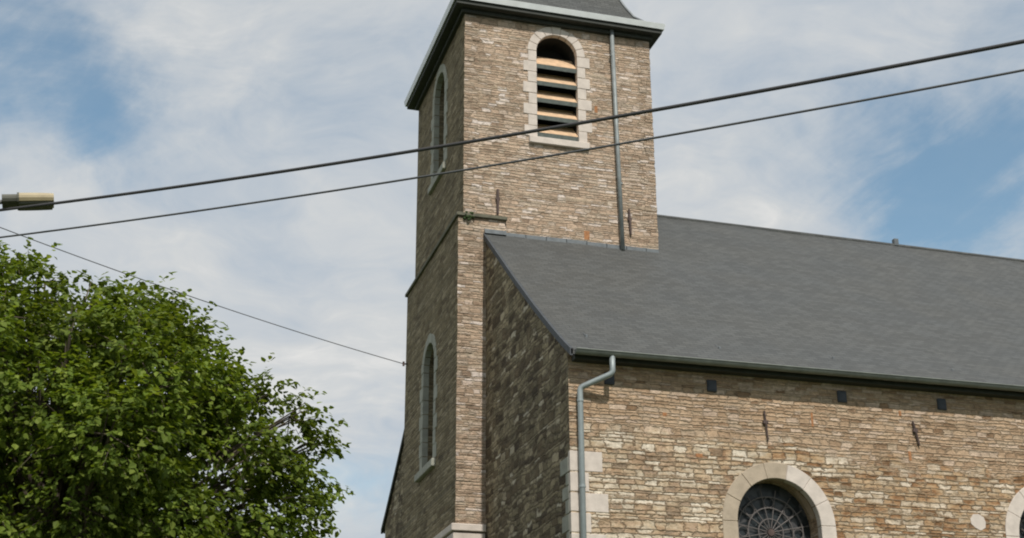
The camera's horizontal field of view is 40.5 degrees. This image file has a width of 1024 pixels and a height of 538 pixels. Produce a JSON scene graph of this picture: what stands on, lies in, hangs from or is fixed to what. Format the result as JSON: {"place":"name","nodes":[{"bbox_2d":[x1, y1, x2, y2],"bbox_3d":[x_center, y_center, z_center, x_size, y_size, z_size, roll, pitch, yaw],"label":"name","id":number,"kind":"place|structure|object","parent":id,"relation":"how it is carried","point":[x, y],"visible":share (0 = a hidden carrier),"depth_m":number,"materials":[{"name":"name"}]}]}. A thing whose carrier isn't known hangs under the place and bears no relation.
{"place":"outdoors","nodes":[
{"label":"outdoors","id":0,"kind":"place"},
{"bbox_2d":[0,0,1023,537],"label":"sky","id":1,"kind":"structure","parent":0,"point":[98,97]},
{"bbox_2d":[0,69,1023,237],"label":"overhead cable","id":2,"kind":"object","parent":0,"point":[718,126],"visible":1,"depth_m":12.17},
{"bbox_3d":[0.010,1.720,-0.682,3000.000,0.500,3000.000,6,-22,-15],"label":"ground","id":3,"kind":"structure","parent":0,"visible":0},
{"bbox_2d":[0,192,53,210],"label":"street lamp","id":4,"kind":"object","parent":3,"relation":"on","point":[15,200],"visible":0.82,"depth_m":14.06,"materials":[{"name":"metal"}]},
{"bbox_2d":[0,39,1023,210],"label":"overhead cable","id":5,"kind":"object","parent":4,"relation":"attached to","point":[924,60],"visible":1,"depth_m":11.05,"materials":[{"name":"black rubber"}]},
{"bbox_2d":[0,237,354,537],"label":"linden tree","id":6,"kind":"object","parent":3,"relation":"on","point":[108,459],"visible":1,"depth_m":18.08,"materials":[{"name":"green plant"}]},
{"bbox_2d":[381,0,1023,537],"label":"church","id":7,"kind":"structure","parent":3,"relation":"on","point":[597,346],"depth_m":26.11,"materials":[{"name":"stone"}]},
{"bbox_2d":[0,227,402,363],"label":"overhead cable","id":8,"kind":"object","parent":7,"relation":"attached to","point":[202,300],"visible":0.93,"depth_m":28.14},
{"bbox_2d":[414,333,437,482],"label":"tower window","id":9,"kind":"structure","parent":7,"relation":"in","point":[425,466],"depth_m":29.29,"materials":[{"name":"grey stone"}]},
{"bbox_2d":[428,64,447,194],"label":"belfry window","id":10,"kind":"structure","parent":7,"relation":"in","point":[434,153],"depth_m":31.64,"materials":[{"name":"grey stone"}]},
{"bbox_2d":[523,27,591,150],"bbox_3d":[0.904,-3.861,30.167,1.547,2.938,0.675,6,-22,-15],"label":"belfry window","id":11,"kind":"structure","parent":7,"relation":"in","point":[555,73],"depth_m":30.07,"materials":[{"name":"stone"}]},
{"bbox_2d":[722,462,836,537],"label":"nave window","id":12,"kind":"structure","parent":7,"relation":"in","point":[763,510],"depth_m":22.48,"materials":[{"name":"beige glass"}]},
{"bbox_2d":[1005,487,1023,537],"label":"nave window","id":13,"kind":"structure","parent":7,"relation":"in","point":[1014,522],"depth_m":23.44,"materials":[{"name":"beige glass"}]}
]}

